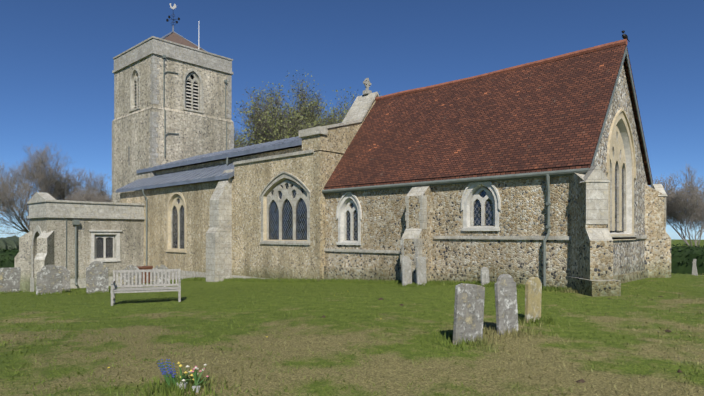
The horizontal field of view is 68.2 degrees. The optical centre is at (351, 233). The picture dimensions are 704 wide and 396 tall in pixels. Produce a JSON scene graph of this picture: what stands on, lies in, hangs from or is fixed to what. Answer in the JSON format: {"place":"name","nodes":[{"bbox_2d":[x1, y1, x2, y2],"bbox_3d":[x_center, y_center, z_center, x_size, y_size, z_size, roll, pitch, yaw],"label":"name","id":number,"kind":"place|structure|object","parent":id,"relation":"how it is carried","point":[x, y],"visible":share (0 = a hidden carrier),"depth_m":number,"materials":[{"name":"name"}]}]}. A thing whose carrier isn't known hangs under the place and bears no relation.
{"place":"outdoors","nodes":[
{"label":"outdoors","id":0,"kind":"place"},
{"bbox_2d":[30,217,143,278],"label":"church porch walls","id":1,"kind":"structure","parent":0,"point":[132,243],"depth_m":31.14,"materials":[{"name":"beige stone"}]},
{"bbox_2d":[66,218,79,285],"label":"church porch pipes","id":2,"kind":"object","parent":1,"relation":"attached to","point":[75,222],"visible":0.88,"depth_m":30.45,"materials":[{"name":"grey metal"}]},
{"bbox_2d":[27,192,144,291],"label":"church porch dressings","id":3,"kind":"structure","parent":1,"relation":"attached to","point":[43,205],"depth_m":30.95,"materials":[{"name":"grey stone"}]},
{"bbox_2d":[137,266,152,283],"bbox_3d":[-11.956,2.395,29.934,0.620,1.065,0.780,0,0,38],"label":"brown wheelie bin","id":4,"kind":"object","parent":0,"point":[144,267],"visible":0.48,"depth_m":29.75,"materials":[{"name":"brown plastic"}]},
{"bbox_2d":[112,108,233,202],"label":"church tower","id":5,"kind":"structure","parent":0,"point":[197,135],"depth_m":37.50,"materials":[{"name":"beige stone"}]},
{"bbox_2d":[128,146,129,165],"bbox_3d":[-16.201,-5.662,37.908,0.200,1.500,0.150,0,0,43],"label":"slit window","id":6,"kind":"structure","parent":5,"relation":"in","point":[128,155],"depth_m":37.86,"materials":[{"name":"grey stone"}]},
{"bbox_2d":[115,55,230,119],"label":"tower wall","id":7,"kind":"structure","parent":5,"relation":"on","point":[213,93],"depth_m":38.00,"materials":[{"name":"beige stone"}]},
{"bbox_2d":[112,36,233,183],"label":"church tower dressings","id":8,"kind":"structure","parent":5,"relation":"attached to","point":[152,47],"depth_m":37.35,"materials":[{"name":"grey stone"}]},
{"bbox_2d":[161,31,206,51],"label":"tower roof","id":9,"kind":"structure","parent":8,"relation":"on","point":[172,36],"depth_m":39.45,"materials":[{"name":"brown tile"}]},
{"bbox_2d":[166,3,179,31],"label":"weather vane","id":10,"kind":"object","parent":9,"relation":"on","point":[173,8],"visible":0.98,"depth_m":40.05,"materials":[{"name":"black metal"}]},
{"bbox_2d":[162,55,226,156],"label":"church tower pipes","id":11,"kind":"object","parent":5,"relation":"attached to","point":[164,57],"visible":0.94,"depth_m":36.10,"materials":[{"name":"grey metal"}]},
{"bbox_2d":[156,147,301,188],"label":"church nave walls","id":12,"kind":"structure","parent":0,"point":[217,163],"depth_m":30.34,"materials":[{"name":"beige stone"}]},
{"bbox_2d":[116,136,301,192],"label":"church nave lead roofs","id":13,"kind":"structure","parent":12,"relation":"on","point":[211,173],"depth_m":30.85,"materials":[{"name":"grey metal"}]},
{"bbox_2d":[120,150,343,281],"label":"church aisle walls","id":14,"kind":"structure","parent":0,"point":[252,256],"depth_m":25.85,"materials":[{"name":"beige stone"}]},
{"bbox_2d":[142,157,227,265],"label":"nave pipes","id":15,"kind":"object","parent":14,"relation":"attached to","point":[147,221],"visible":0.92,"depth_m":33.12,"materials":[{"name":"beige metal"}]},
{"bbox_2d":[302,96,376,154],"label":"gable wall","id":16,"kind":"structure","parent":14,"relation":"on","point":[339,139],"depth_m":23.07,"materials":[{"name":"beige stone"}]},
{"bbox_2d":[0,239,703,395],"bbox_3d":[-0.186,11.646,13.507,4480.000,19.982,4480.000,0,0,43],"label":"lawn","id":17,"kind":"structure","parent":0,"point":[659,376],"depth_m":8.02,"materials":[{"name":"green plant"}]},
{"bbox_2d":[0,247,18,267],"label":"hedge","id":18,"kind":"object","parent":17,"relation":"on","point":[7,256],"visible":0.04,"depth_m":43.87,"materials":[{"name":"green plant"}]},
{"bbox_2d":[0,236,18,250],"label":"woods","id":19,"kind":"object","parent":17,"relation":"on","point":[12,242],"visible":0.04,"depth_m":186.51,"materials":[{"name":"green plant"}]},
{"bbox_2d":[0,267,20,292],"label":"gravestone","id":20,"kind":"object","parent":17,"relation":"on","point":[10,279],"visible":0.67,"depth_m":22.55,"materials":[{"name":"grey stone"}]},
{"bbox_2d":[14,230,53,291],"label":"church porch buttresses","id":21,"kind":"structure","parent":17,"relation":"on","point":[44,256],"depth_m":31.27,"materials":[{"name":"grey stone"}]},
{"bbox_2d":[0,143,89,237],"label":"tree","id":22,"kind":"object","parent":17,"relation":"on","point":[45,181],"visible":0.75,"depth_m":62.61,"materials":[{"name":"brown plant"}]},
{"bbox_2d":[36,265,62,294],"bbox_3d":[-12.085,2.021,20.752,0.938,1.577,0.153,0,0,-37],"label":"gravestone","id":23,"kind":"object","parent":17,"relation":"on","point":[50,278],"visible":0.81,"depth_m":20.71,"materials":[{"name":"grey stone"}]},
{"bbox_2d":[57,266,69,290],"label":"gravestone","id":24,"kind":"object","parent":17,"relation":"on","point":[66,280],"visible":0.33,"depth_m":22.43,"materials":[{"name":"grey stone"}]},
{"bbox_2d":[40,182,111,201],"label":"tree","id":25,"kind":"object","parent":17,"relation":"on","point":[84,197],"visible":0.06,"depth_m":61.78,"materials":[{"name":"brown plant"}]},
{"bbox_2d":[65,170,111,201],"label":"bare tree","id":26,"kind":"object","parent":17,"relation":"on","point":[101,191],"visible":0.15,"depth_m":73.90,"materials":[{"name":"brown plant"}]},
{"bbox_2d":[86,261,108,292],"bbox_3d":[-9.890,1.889,20.191,0.808,1.659,0.108,0,0,-36],"label":"gravestone","id":27,"kind":"object","parent":17,"relation":"on","point":[96,275],"visible":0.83,"depth_m":20.15,"materials":[{"name":"grey stone"}]},
{"bbox_2d":[121,265,141,287],"bbox_3d":[-9.153,2.017,21.559,0.800,1.430,0.075,0,0,-33],"label":"gravestone","id":28,"kind":"object","parent":17,"relation":"on","point":[131,267],"visible":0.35,"depth_m":21.53,"materials":[{"name":"grey stone"}]},
{"bbox_2d":[110,269,180,305],"bbox_3d":[-5.888,1.519,14.918,1.850,0.937,0.680,0,0,-19],"label":"teak bench","id":29,"kind":"object","parent":17,"relation":"on","point":[147,287],"visible":1,"depth_m":15.02,"materials":[{"name":"grey wood"}]},
{"bbox_2d":[152,265,167,286],"bbox_3d":[-8.035,1.999,21.843,0.680,1.410,0.103,0,0,-33],"label":"gravestone","id":30,"kind":"object","parent":17,"relation":"on","point":[160,267],"visible":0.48,"depth_m":21.79,"materials":[{"name":"grey stone"}]},
{"bbox_2d":[157,359,211,392],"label":"grave flowers","id":31,"kind":"object","parent":17,"relation":"on","point":[167,378],"visible":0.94,"depth_m":5.55,"materials":[{"name":"multicoloured plant"}]},
{"bbox_2d":[234,127,262,147],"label":"tree","id":32,"kind":"object","parent":17,"relation":"on","point":[237,138],"depth_m":76.92,"materials":[{"name":"green plant"}]},
{"bbox_2d":[152,92,379,281],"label":"church nave dressings","id":33,"kind":"structure","parent":17,"relation":"on","point":[218,250],"depth_m":26.43,"materials":[{"name":"beige stone"}]},
{"bbox_2d":[363,78,371,94],"bbox_3d":[0.748,-7.242,25.535,0.320,0.800,0.500,0,0,43],"label":"stone cross","id":34,"kind":"object","parent":33,"relation":"on","point":[366,83],"visible":1,"depth_m":25.46,"materials":[{"name":"grey stone"}]},
{"bbox_2d":[233,81,334,147],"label":"tree","id":35,"kind":"object","parent":17,"relation":"on","point":[263,134],"depth_m":63.05,"materials":[{"name":"green plant"}]},
{"bbox_2d":[234,70,379,146],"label":"tree","id":36,"kind":"object","parent":17,"relation":"on","point":[337,117],"depth_m":70.53,"materials":[{"name":"green plant"}]},
{"bbox_2d":[89,67,635,261],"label":"windows","id":37,"kind":"structure","parent":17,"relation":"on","point":[618,116],"depth_m":21.88,"materials":[{"name":"beige stone"}]},
{"bbox_2d":[95,72,625,257],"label":"window frames","id":38,"kind":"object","parent":37,"relation":"in","point":[617,155],"visible":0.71,"depth_m":21.73,"materials":[{"name":"beige stone"}]},
{"bbox_2d":[96,75,623,257],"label":"window panes","id":39,"kind":"structure","parent":38,"relation":"in","point":[301,221],"depth_m":24.22,"materials":[{"name":"black glass"}]},
{"bbox_2d":[108,296,682,382],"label":"lawn clods and dandelions","id":40,"kind":"object","parent":17,"relation":"on","point":[583,381],"visible":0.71,"depth_m":8.56,"materials":[{"name":"soil"}]},
{"bbox_2d":[401,256,411,285],"bbox_3d":[1.903,1.497,17.984,0.420,1.448,0.146,0,0,-38],"label":"gravestone","id":41,"kind":"object","parent":17,"relation":"on","point":[406,270],"visible":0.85,"depth_m":17.94,"materials":[{"name":"grey stone"}]},
{"bbox_2d":[416,257,426,285],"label":"gravestone","id":42,"kind":"object","parent":17,"relation":"on","point":[421,269],"visible":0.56,"depth_m":17.73,"materials":[{"name":"grey stone"}]},
{"bbox_2d":[452,283,484,344],"bbox_3d":[1.791,1.411,7.988,0.604,1.316,0.140,0,0,-33],"label":"gravestone","id":43,"kind":"object","parent":17,"relation":"on","point":[469,310],"visible":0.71,"depth_m":7.92,"materials":[{"name":"grey stone"}]},
{"bbox_2d":[480,267,488,285],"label":"gravestone","id":44,"kind":"object","parent":17,"relation":"on","point":[484,273],"visible":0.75,"depth_m":16.65,"materials":[{"name":"grey stone"}]},
{"bbox_2d":[325,63,647,279],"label":"church chancel walls","id":45,"kind":"structure","parent":17,"relation":"on","point":[523,211],"depth_m":18.05,"materials":[{"name":"beige stone"}]},
{"bbox_2d":[322,47,652,286],"bbox_3d":[5.198,-2.185,21.304,11.040,8.345,7.225,0,0,43],"label":"gutter and downpipe","id":46,"kind":"object","parent":45,"relation":"attached to","point":[547,175],"visible":0.85,"depth_m":17.12,"materials":[{"name":"grey metal"}]},
{"bbox_2d":[324,39,652,189],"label":"roof","id":47,"kind":"structure","parent":45,"relation":"on","point":[546,114],"depth_m":18.95,"materials":[{"name":"red tile"}]},
{"bbox_2d":[621,30,629,41],"bbox_3d":[9.294,-6.668,17.658,0.167,0.418,0.489,0,0,43],"label":"bird","id":48,"kind":"object","parent":47,"relation":"on","point":[624,36],"visible":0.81,"depth_m":17.56},
{"bbox_2d":[324,164,670,296],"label":"church chancel dressings","id":49,"kind":"structure","parent":45,"relation":"attached to","point":[591,254],"depth_m":17.89,"materials":[{"name":"beige stone"}]},
{"bbox_2d":[494,274,518,334],"bbox_3d":[2.605,1.377,8.728,0.501,1.398,0.130,0,0,-33],"label":"gravestone","id":50,"kind":"object","parent":17,"relation":"on","point":[506,302],"visible":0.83,"depth_m":8.68,"materials":[{"name":"grey stone"}]},
{"bbox_2d":[525,277,541,322],"bbox_3d":[3.504,1.475,10.052,0.400,1.270,0.100,0,0,-33],"label":"gravestone","id":51,"kind":"object","parent":17,"relation":"on","point":[533,290],"visible":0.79,"depth_m":9.99,"materials":[{"name":"beige stone"}]},
{"bbox_2d":[650,161,703,245],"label":"tree","id":52,"kind":"object","parent":17,"relation":"on","point":[681,200],"depth_m":47.11,"materials":[{"name":"plant"}]},
{"bbox_2d":[671,243,703,274],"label":"hedge","id":53,"kind":"object","parent":17,"relation":"on","point":[682,257],"visible":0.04,"depth_m":42.08,"materials":[{"name":"green plant"}]},
{"bbox_2d":[692,259,697,275],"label":"gravestone","id":54,"kind":"object","parent":17,"relation":"on","point":[694,270],"visible":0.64,"depth_m":21.14,"materials":[{"name":"grey stone"}]},
{"bbox_2d":[0,0,703,239],"label":"sky","id":55,"kind":"structure","parent":0,"point":[57,61],"materials":[{"name":"blue"}]}
]}

